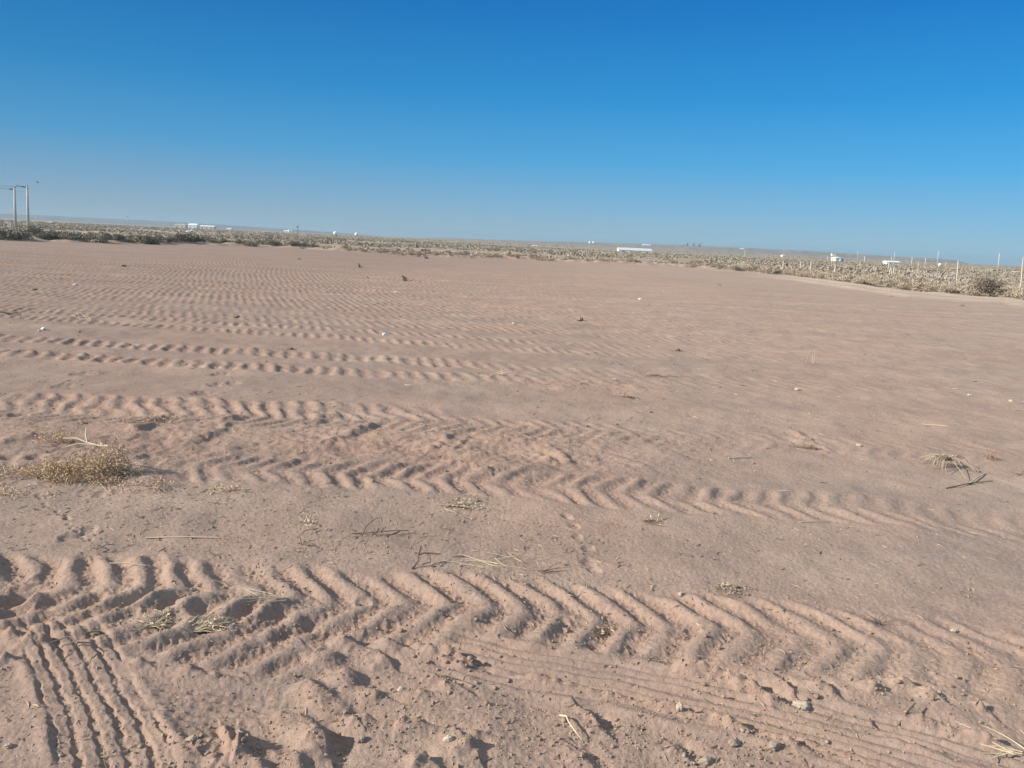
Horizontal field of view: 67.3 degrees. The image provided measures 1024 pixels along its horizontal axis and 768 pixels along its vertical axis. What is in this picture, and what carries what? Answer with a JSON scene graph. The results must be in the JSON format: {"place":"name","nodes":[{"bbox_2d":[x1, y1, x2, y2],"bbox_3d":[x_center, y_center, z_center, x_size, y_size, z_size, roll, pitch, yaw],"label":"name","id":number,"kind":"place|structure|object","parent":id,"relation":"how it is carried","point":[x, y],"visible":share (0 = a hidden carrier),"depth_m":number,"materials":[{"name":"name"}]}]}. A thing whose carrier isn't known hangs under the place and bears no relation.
{"place":"outdoors","nodes":[
{"label":"outdoors","id":0,"kind":"place"},
{"bbox_2d":[0,213,371,235],"bbox_3d":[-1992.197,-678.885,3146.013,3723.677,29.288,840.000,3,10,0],"label":"mesa","id":1,"kind":"structure","parent":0,"point":[87,220],"depth_m":2875.38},
{"bbox_2d":[0,219,1023,767],"bbox_3d":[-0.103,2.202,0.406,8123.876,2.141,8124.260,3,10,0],"label":"ground","id":2,"kind":"structure","parent":0,"point":[756,331],"depth_m":4.56,"materials":[{"name":"sand"}]},
{"bbox_2d":[4,743,11,748],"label":"rock","id":3,"kind":"object","parent":2,"relation":"on","point":[7,745],"visible":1,"depth_m":2.29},
{"bbox_2d":[9,187,16,225],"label":"utility pole","id":4,"kind":"object","parent":2,"relation":"on","point":[15,216],"visible":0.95,"depth_m":146.98,"materials":[{"name":"concrete"}]},
{"bbox_2d":[0,310,26,315],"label":"straw tuft","id":5,"kind":"object","parent":2,"relation":"on","point":[11,313],"visible":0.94,"depth_m":12.44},
{"bbox_2d":[0,227,33,239],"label":"saltbush","id":6,"kind":"object","parent":2,"relation":"on","point":[16,233],"visible":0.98,"depth_m":54.01,"materials":[{"name":"green plant"}]},
{"bbox_2d":[23,185,29,226],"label":"utility pole","id":7,"kind":"object","parent":2,"relation":"on","point":[27,206],"visible":0.94,"depth_m":150.80,"materials":[{"name":"concrete"}]},
{"bbox_2d":[0,482,62,501],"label":"dried weed","id":8,"kind":"object","parent":2,"relation":"on","point":[16,492],"visible":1,"depth_m":4.44,"materials":[{"name":"plant"}]},
{"bbox_2d":[0,455,64,482],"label":"dried weed","id":9,"kind":"object","parent":2,"relation":"on","point":[25,468],"visible":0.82,"depth_m":4.79,"materials":[{"name":"plant"}]},
{"bbox_2d":[22,225,51,238],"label":"saltbush","id":10,"kind":"object","parent":2,"relation":"on","point":[33,229],"visible":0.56,"depth_m":57.61,"materials":[{"name":"green plant"}]},
{"bbox_2d":[32,232,47,238],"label":"saltbush","id":11,"kind":"object","parent":2,"relation":"on","point":[40,235],"visible":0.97,"depth_m":57.01,"materials":[{"name":"green plant"}]},
{"bbox_2d":[17,419,85,444],"bbox_3d":[-3.261,0.348,5.456,0.397,0.166,0.304,-1,11,-20],"label":"dried weed","id":12,"kind":"object","parent":2,"relation":"on","point":[56,436],"visible":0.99,"depth_m":5.48,"materials":[{"name":"plant"}]},
{"bbox_2d":[46,230,67,239],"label":"saltbush","id":13,"kind":"object","parent":2,"relation":"on","point":[55,235],"visible":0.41,"depth_m":58.66,"materials":[{"name":"green plant"}]},
{"bbox_2d":[58,232,74,239],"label":"saltbush","id":14,"kind":"object","parent":2,"relation":"on","point":[63,236],"visible":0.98,"depth_m":57.75,"materials":[{"name":"green plant"}]},
{"bbox_2d":[50,636,90,661],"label":"twig","id":15,"kind":"object","parent":2,"relation":"on","point":[74,647],"visible":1,"depth_m":2.79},
{"bbox_2d":[67,231,79,240],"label":"saltbush","id":16,"kind":"object","parent":2,"relation":"on","point":[72,234],"visible":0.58,"depth_m":59.07,"materials":[{"name":"green plant"}]},
{"bbox_2d":[61,313,97,320],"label":"straw tuft","id":17,"kind":"object","parent":2,"relation":"on","point":[78,318],"visible":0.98,"depth_m":12.20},
{"bbox_2d":[0,426,161,493],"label":"dried weed","id":18,"kind":"object","parent":2,"relation":"on","point":[70,471],"visible":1,"depth_m":4.76,"materials":[{"name":"plant"}]},
{"bbox_2d":[82,626,103,637],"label":"straw tuft","id":19,"kind":"object","parent":2,"relation":"on","point":[97,634],"visible":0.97,"depth_m":2.92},
{"bbox_2d":[80,231,111,241],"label":"saltbush","id":20,"kind":"object","parent":2,"relation":"on","point":[103,237],"visible":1,"depth_m":59.37,"materials":[{"name":"green plant"}]},
{"bbox_2d":[113,233,127,240],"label":"saltbush","id":21,"kind":"object","parent":2,"relation":"on","point":[119,237],"visible":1,"depth_m":61.80,"materials":[{"name":"green plant"}]},
{"bbox_2d":[110,563,145,565],"bbox_3d":[-1.757,0.822,3.520,0.166,0.010,0.009,3,10,0],"label":"stick","id":22,"kind":"object","parent":2,"relation":"on","point":[127,563],"visible":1,"depth_m":3.52,"materials":[{"name":"wood"}]},
{"bbox_2d":[107,475,174,496],"bbox_3d":[-2.190,0.592,4.614,0.432,0.080,0.348,3,10,0],"label":"dried weed","id":23,"kind":"object","parent":2,"relation":"on","point":[158,487],"visible":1,"depth_m":4.57,"materials":[{"name":"plant"}]},
{"bbox_2d":[131,234,164,244],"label":"saltbush","id":24,"kind":"object","parent":2,"relation":"on","point":[136,238],"visible":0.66,"depth_m":63.27,"materials":[{"name":"green plant"}]},
{"bbox_2d":[138,236,159,244],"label":"saltbush","id":25,"kind":"object","parent":2,"relation":"on","point":[145,240],"visible":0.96,"depth_m":62.67,"materials":[{"name":"green plant"}]},
{"bbox_2d":[121,414,179,422],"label":"dried weed","id":26,"kind":"object","parent":2,"relation":"on","point":[158,420],"visible":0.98,"depth_m":6.06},
{"bbox_2d":[134,608,178,631],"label":"straw tuft","id":27,"kind":"object","parent":2,"relation":"on","point":[157,624],"visible":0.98,"depth_m":3.03,"materials":[{"name":"plant"}]},
{"bbox_2d":[154,233,166,242],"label":"saltbush","id":28,"kind":"object","parent":2,"relation":"on","point":[157,236],"visible":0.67,"depth_m":65.11,"materials":[{"name":"green plant"}]},
{"bbox_2d":[163,235,176,242],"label":"saltbush","id":29,"kind":"object","parent":2,"relation":"on","point":[169,239],"visible":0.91,"depth_m":66.63,"materials":[{"name":"green plant"}]},
{"bbox_2d":[174,224,187,227],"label":"farm building","id":30,"kind":"structure","parent":2,"relation":"on","point":[181,225],"depth_m":885.18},
{"bbox_2d":[146,536,218,538],"bbox_3d":[-1.679,0.782,3.922,0.356,0.011,0.011,1,11,-7],"label":"stick","id":31,"kind":"object","parent":2,"relation":"on","point":[181,536],"visible":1,"depth_m":3.92,"materials":[{"name":"wood"}]},
{"bbox_2d":[173,232,196,241],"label":"saltbush","id":32,"kind":"object","parent":2,"relation":"on","point":[186,237],"visible":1,"depth_m":67.48,"materials":[{"name":"green plant"}]},
{"bbox_2d":[185,734,197,742],"bbox_3d":[-0.974,1.080,2.335,0.033,0.024,0.031,-7,14,-44],"label":"rock","id":33,"kind":"object","parent":2,"relation":"on","point":[192,738],"visible":1,"depth_m":2.33,"materials":[{"name":"stone"}]},
{"bbox_2d":[188,223,199,228],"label":"shed","id":34,"kind":"structure","parent":2,"relation":"on","point":[191,225],"depth_m":865.52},
{"bbox_2d":[194,235,217,243],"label":"saltbush","id":35,"kind":"object","parent":2,"relation":"on","point":[204,239],"visible":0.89,"depth_m":69.47,"materials":[{"name":"green plant"}]},
{"bbox_2d":[200,225,215,228],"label":"long shed","id":36,"kind":"structure","parent":2,"relation":"on","point":[206,227],"depth_m":885.17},
{"bbox_2d":[189,609,236,633],"bbox_3d":[-1.174,0.939,3.050,0.196,0.081,0.145,3,10,0],"label":"straw tuft","id":37,"kind":"object","parent":2,"relation":"on","point":[207,625],"visible":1,"depth_m":3.03,"materials":[{"name":"plant"}]},
{"bbox_2d":[219,238,232,242],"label":"saltbush","id":38,"kind":"object","parent":2,"relation":"on","point":[225,240],"visible":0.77,"depth_m":72.00,"materials":[{"name":"green plant"}]},
{"bbox_2d":[206,482,247,493],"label":"dried weed","id":39,"kind":"object","parent":2,"relation":"on","point":[223,490],"visible":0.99,"depth_m":4.63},
{"bbox_2d":[240,736,247,742],"bbox_3d":[-0.808,1.068,2.310,0.024,0.018,0.023,4,10,5],"label":"soil lump","id":40,"kind":"object","parent":2,"relation":"on","point":[244,739],"visible":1,"depth_m":2.30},
{"bbox_2d":[245,240,258,246],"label":"saltbush","id":41,"kind":"object","parent":2,"relation":"on","point":[248,243],"visible":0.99,"depth_m":71.48,"materials":[{"name":"green plant"}]},
{"bbox_2d":[239,586,289,601],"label":"straw tuft","id":42,"kind":"object","parent":2,"relation":"on","point":[264,594],"visible":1,"depth_m":3.23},
{"bbox_2d":[263,239,274,244],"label":"saltbush","id":43,"kind":"object","parent":2,"relation":"on","point":[269,242],"visible":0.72,"depth_m":73.54,"materials":[{"name":"green plant"}]},
{"bbox_2d":[270,241,281,245],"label":"saltbush","id":44,"kind":"object","parent":2,"relation":"on","point":[277,243],"visible":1,"depth_m":72.83,"materials":[{"name":"green plant"}]},
{"bbox_2d":[284,240,302,245],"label":"saltbush","id":45,"kind":"object","parent":2,"relation":"on","point":[292,243],"visible":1,"depth_m":72.98,"materials":[{"name":"green plant"}]},
{"bbox_2d":[285,510,315,525],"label":"straw tuft","id":46,"kind":"object","parent":2,"relation":"on","point":[306,520],"visible":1,"depth_m":4.18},
{"bbox_2d":[299,528,316,546],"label":"twig","id":47,"kind":"object","parent":2,"relation":"on","point":[308,541],"visible":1,"depth_m":3.89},
{"bbox_2d":[306,243,319,247],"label":"saltbush","id":48,"kind":"object","parent":2,"relation":"on","point":[311,245],"visible":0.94,"depth_m":73.19,"materials":[{"name":"green plant"}]},
{"bbox_2d":[355,735,365,742],"bbox_3d":[-0.470,1.108,2.399,0.029,0.024,0.032,12,14,40],"label":"rock","id":49,"kind":"object","parent":2,"relation":"on","point":[360,739],"visible":1,"depth_m":2.39,"materials":[{"name":"stone"}]},
{"bbox_2d":[351,517,408,535],"bbox_3d":[-0.688,0.748,4.034,0.297,0.090,0.073,0,11,-16],"label":"twig","id":50,"kind":"object","parent":2,"relation":"on","point":[363,532],"visible":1,"depth_m":4.03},
{"bbox_2d":[397,685,406,691],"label":"rock","id":51,"kind":"object","parent":2,"relation":"on","point":[401,688],"visible":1,"depth_m":2.65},
{"bbox_2d":[411,546,440,568],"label":"twig","id":52,"kind":"object","parent":2,"relation":"on","point":[419,554],"visible":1,"depth_m":3.71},
{"bbox_2d":[442,734,453,742],"bbox_3d":[-0.197,1.104,2.394,0.036,0.023,0.027,-6,14,-39],"label":"rock","id":53,"kind":"object","parent":2,"relation":"on","point":[448,738],"visible":1,"depth_m":2.39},
{"bbox_2d":[435,668,465,681],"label":"twig","id":54,"kind":"object","parent":2,"relation":"on","point":[450,675],"visible":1,"depth_m":2.73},
{"bbox_2d":[435,490,488,515],"bbox_3d":[-0.287,0.701,4.516,0.273,0.089,0.249,-6,14,-39],"label":"straw tuft","id":55,"kind":"object","parent":2,"relation":"on","point":[464,505],"visible":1,"depth_m":4.54,"materials":[{"name":"plant"}]},
{"bbox_2d":[445,549,568,580],"bbox_3d":[-0.021,0.863,3.778,0.675,0.017,0.397,-6,14,-40],"label":"straw tuft","id":56,"kind":"object","parent":2,"relation":"on","point":[507,557],"visible":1,"depth_m":3.76,"materials":[{"name":"plant"}]},
{"bbox_2d":[0,219,1023,285],"bbox_3d":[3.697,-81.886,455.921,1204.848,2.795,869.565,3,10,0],"label":"desert scrub","id":57,"kind":"object","parent":2,"relation":"on","point":[795,262],"visible":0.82,"depth_m":139.38,"materials":[{"name":"green plant"}]},
{"bbox_2d":[0,320,1023,767],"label":"soil crumbs","id":58,"kind":"object","parent":2,"relation":"on","point":[512,676],"visible":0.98,"depth_m":2.67,"materials":[{"name":"soil"}]},
{"bbox_2d":[0,299,1023,767],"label":"plant litter","id":59,"kind":"object","parent":2,"relation":"on","point":[500,555],"visible":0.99,"depth_m":3.85,"materials":[{"name":"plant"}]},
{"bbox_2d":[538,561,571,572],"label":"straw tuft","id":60,"kind":"object","parent":2,"relation":"on","point":[551,569],"visible":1,"depth_m":3.69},
{"bbox_2d":[559,714,581,739],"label":"twig","id":61,"kind":"object","parent":2,"relation":"on","point":[570,724],"visible":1,"depth_m":2.49,"materials":[{"name":"wood"}]},
{"bbox_2d":[576,617,620,641],"bbox_3d":[0.372,1.015,3.185,0.206,0.056,0.193,3,10,0],"label":"straw tuft","id":62,"kind":"object","parent":2,"relation":"on","point":[606,632],"visible":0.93,"depth_m":3.17,"materials":[{"name":"plant"}]},
{"bbox_2d":[617,247,651,252],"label":"warehouse","id":63,"kind":"structure","parent":2,"relation":"on","point":[634,249],"depth_m":443.62,"materials":[{"name":"white paint"}]},
{"bbox_2d":[644,514,666,526],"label":"straw tuft","id":64,"kind":"object","parent":2,"relation":"on","point":[654,521],"visible":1,"depth_m":4.44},
{"bbox_2d":[676,702,682,711],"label":"rock","id":65,"kind":"object","parent":2,"relation":"on","point":[679,706],"visible":1,"depth_m":2.61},
{"bbox_2d":[697,756,713,765],"bbox_3d":[0.599,1.167,2.377,0.054,0.030,0.034,-1,11,-17],"label":"rock","id":66,"kind":"object","parent":2,"relation":"on","point":[706,760],"visible":0.98,"depth_m":2.37,"materials":[{"name":"stone"}]},
{"bbox_2d":[709,263,724,268],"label":"grass clump","id":67,"kind":"object","parent":2,"relation":"on","point":[717,266],"visible":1,"depth_m":65.04,"materials":[{"name":"plant"}]},
{"bbox_2d":[705,579,748,595],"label":"straw tuft","id":68,"kind":"object","parent":2,"relation":"on","point":[721,585],"visible":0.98,"depth_m":3.58,"materials":[{"name":"plant"}]},
{"bbox_2d":[726,265,742,270],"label":"grass clump","id":69,"kind":"object","parent":2,"relation":"on","point":[735,267],"visible":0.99,"depth_m":62.75,"materials":[{"name":"plant"}]},
{"bbox_2d":[728,738,740,746],"bbox_3d":[0.714,1.150,2.463,0.045,0.027,0.034,-1,11,-17],"label":"rock","id":70,"kind":"object","parent":2,"relation":"on","point":[732,742],"visible":1,"depth_m":2.45,"materials":[{"name":"stone"}]},
{"bbox_2d":[742,264,759,270],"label":"grass clump","id":71,"kind":"object","parent":2,"relation":"on","point":[755,267],"visible":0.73,"depth_m":62.92,"materials":[{"name":"plant"}]},
{"bbox_2d":[756,264,780,273],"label":"grass clump","id":72,"kind":"object","parent":2,"relation":"on","point":[769,268],"visible":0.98,"depth_m":60.56,"materials":[{"name":"plant"}]},
{"bbox_2d":[768,741,780,750],"bbox_3d":[0.834,1.150,2.445,0.045,0.025,0.031,-4,12,-32],"label":"rock","id":73,"kind":"object","parent":2,"relation":"on","point":[774,745],"visible":1,"depth_m":2.44,"materials":[{"name":"stone"}]},
{"bbox_2d":[782,269,801,275],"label":"grass clump","id":74,"kind":"object","parent":2,"relation":"on","point":[793,271],"visible":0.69,"depth_m":56.96,"materials":[{"name":"plant"}]},
{"bbox_2d":[791,700,810,710],"bbox_3d":[1.012,1.134,2.698,0.071,0.039,0.060,-1,11,-17],"label":"rock","id":75,"kind":"object","parent":2,"relation":"on","point":[802,704],"visible":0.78,"depth_m":2.69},
{"bbox_2d":[794,270,809,276],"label":"grass clump","id":76,"kind":"object","parent":2,"relation":"on","point":[797,273],"visible":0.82,"depth_m":55.70,"materials":[{"name":"plant"}]},
{"bbox_2d":[784,438,822,449],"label":"straw tuft","id":77,"kind":"object","parent":2,"relation":"on","point":[809,448],"visible":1,"depth_m":6.35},
{"bbox_2d":[804,270,820,277],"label":"grass clump","id":78,"kind":"object","parent":2,"relation":"on","point":[810,275],"visible":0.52,"depth_m":53.52,"materials":[{"name":"plant"}]},
{"bbox_2d":[811,272,834,276],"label":"grass clump","id":79,"kind":"object","parent":2,"relation":"on","point":[816,273],"visible":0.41,"depth_m":51.85,"materials":[{"name":"plant"}]},
{"bbox_2d":[824,273,837,280],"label":"grass clump","id":80,"kind":"object","parent":2,"relation":"on","point":[830,275],"visible":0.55,"depth_m":50.19,"materials":[{"name":"plant"}]},
{"bbox_2d":[818,273,843,280],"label":"grass clump","id":81,"kind":"object","parent":2,"relation":"on","point":[834,274],"visible":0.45,"depth_m":51.21,"materials":[{"name":"plant"}]},
{"bbox_2d":[828,274,862,280],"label":"grass clump","id":82,"kind":"object","parent":2,"relation":"on","point":[842,277],"visible":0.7,"depth_m":48.08,"materials":[{"name":"plant"}]},
{"bbox_2d":[850,277,871,284],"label":"grass clump","id":83,"kind":"object","parent":2,"relation":"on","point":[863,280],"visible":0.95,"depth_m":44.55,"materials":[{"name":"plant"}]},
{"bbox_2d":[860,273,885,279],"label":"grass clump","id":84,"kind":"object","parent":2,"relation":"on","point":[869,276],"visible":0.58,"depth_m":49.87,"materials":[{"name":"plant"}]},
{"bbox_2d":[866,278,882,285],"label":"grass clump","id":85,"kind":"object","parent":2,"relation":"on","point":[868,283],"visible":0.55,"depth_m":44.28,"materials":[{"name":"plant"}]},
{"bbox_2d":[864,612,893,625],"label":"twig","id":86,"kind":"object","parent":2,"relation":"on","point":[878,620],"visible":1,"depth_m":3.34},
{"bbox_2d":[873,277,899,287],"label":"grass clump","id":87,"kind":"object","parent":2,"relation":"on","point":[887,283],"visible":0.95,"depth_m":42.38,"materials":[{"name":"plant"}]},
{"bbox_2d":[882,261,899,264],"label":"long shed","id":88,"kind":"structure","parent":2,"relation":"on","point":[895,262],"depth_m":324.96,"materials":[{"name":"white paint"}]},
{"bbox_2d":[890,279,913,288],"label":"grass clump","id":89,"kind":"object","parent":2,"relation":"on","point":[902,281],"visible":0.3,"depth_m":42.53,"materials":[{"name":"plant"}]},
{"bbox_2d":[891,275,914,281],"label":"grass clump","id":90,"kind":"object","parent":2,"relation":"on","point":[898,278],"visible":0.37,"depth_m":44.91,"materials":[{"name":"plant"}]},
{"bbox_2d":[896,281,916,289],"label":"grass clump","id":91,"kind":"object","parent":2,"relation":"on","point":[903,284],"visible":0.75,"depth_m":41.51,"materials":[{"name":"plant"}]},
{"bbox_2d":[897,702,915,726],"bbox_3d":[1.357,1.137,2.649,0.137,0.039,0.010,-7,14,-42],"label":"stick","id":92,"kind":"object","parent":2,"relation":"on","point":[906,712],"visible":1,"depth_m":2.65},
{"bbox_2d":[904,274,935,283],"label":"grass clump","id":93,"kind":"object","parent":2,"relation":"on","point":[917,279],"visible":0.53,"depth_m":44.09,"materials":[{"name":"plant"}]},
{"bbox_2d":[906,280,950,292],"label":"grass clump","id":94,"kind":"object","parent":2,"relation":"on","point":[922,287],"visible":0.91,"depth_m":39.19,"materials":[{"name":"plant"}]},
{"bbox_2d":[931,284,954,292],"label":"grass clump","id":95,"kind":"object","parent":2,"relation":"on","point":[937,286],"visible":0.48,"depth_m":39.23,"materials":[{"name":"plant"}]},
{"bbox_2d":[937,284,954,292],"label":"grass clump","id":96,"kind":"object","parent":2,"relation":"on","point":[948,287],"visible":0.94,"depth_m":38.57,"materials":[{"name":"plant"}]},
{"bbox_2d":[920,453,976,477],"bbox_3d":[3.361,0.567,5.849,0.370,0.160,0.546,3,10,0],"label":"bare weed","id":97,"kind":"object","parent":2,"relation":"on","point":[945,457],"visible":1,"depth_m":5.94,"materials":[{"name":"plant"}]},
{"bbox_2d":[952,284,975,295],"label":"grass clump","id":98,"kind":"object","parent":2,"relation":"on","point":[961,288],"visible":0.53,"depth_m":38.42,"materials":[{"name":"plant"}]},
{"bbox_2d":[946,480,992,488],"bbox_3d":[3.262,0.712,5.482,0.553,0.016,0.011,-3,12,-28],"label":"stick","id":99,"kind":"object","parent":2,"relation":"on","point":[967,483],"visible":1,"depth_m":5.46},
{"bbox_2d":[964,289,990,296],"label":"grass clump","id":100,"kind":"object","parent":2,"relation":"on","point":[977,292],"visible":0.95,"depth_m":37.33,"materials":[{"name":"plant"}]},
{"bbox_2d":[969,271,1006,296],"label":"olive bush","id":101,"kind":"object","parent":2,"relation":"on","point":[984,284],"visible":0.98,"depth_m":37.24,"materials":[{"name":"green plant"}]},
{"bbox_2d":[955,721,1023,761],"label":"straw tuft","id":102,"kind":"object","parent":2,"relation":"on","point":[1008,751],"visible":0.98,"depth_m":2.48,"materials":[{"name":"plant"}]},
{"bbox_2d":[983,291,1000,296],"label":"grass clump","id":103,"kind":"object","parent":2,"relation":"on","point":[993,294],"visible":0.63,"depth_m":37.33,"materials":[{"name":"plant"}]},
{"bbox_2d":[984,451,1000,461],"bbox_3d":[3.892,0.588,6.251,0.133,0.067,0.183,3,10,0],"label":"rock","id":104,"kind":"object","parent":2,"relation":"on","point":[990,456],"visible":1,"depth_m":6.24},
{"bbox_2d":[999,288,1018,296],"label":"grass clump","id":105,"kind":"object","parent":2,"relation":"on","point":[1004,294],"visible":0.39,"depth_m":36.99,"materials":[{"name":"plant"}]},
{"bbox_2d":[1008,285,1023,297],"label":"grass clump","id":106,"kind":"object","parent":2,"relation":"on","point":[1014,292],"visible":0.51,"depth_m":35.97,"materials":[{"name":"plant"}]},
{"bbox_2d":[1013,290,1023,299],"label":"grass clump","id":107,"kind":"object","parent":2,"relation":"on","point":[1021,295],"visible":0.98,"depth_m":34.69,"materials":[{"name":"plant"}]},
{"bbox_2d":[1020,257,1023,287],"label":"fence post","id":108,"kind":"object","parent":2,"relation":"on","point":[1021,272],"visible":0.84,"depth_m":51.12,"materials":[{"name":"brown wood"}]},
{"bbox_2d":[0,0,1023,265],"label":"sky","id":109,"kind":"structure","parent":0,"point":[865,127],"materials":[{"name":"blue"}]},
{"bbox_2d":[426,238,968,263],"bbox_3d":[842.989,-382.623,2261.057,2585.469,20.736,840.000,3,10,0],"label":"hills","id":110,"kind":"structure","parent":0,"point":[749,250],"depth_m":1981.03,"materials":[{"name":"grey"}]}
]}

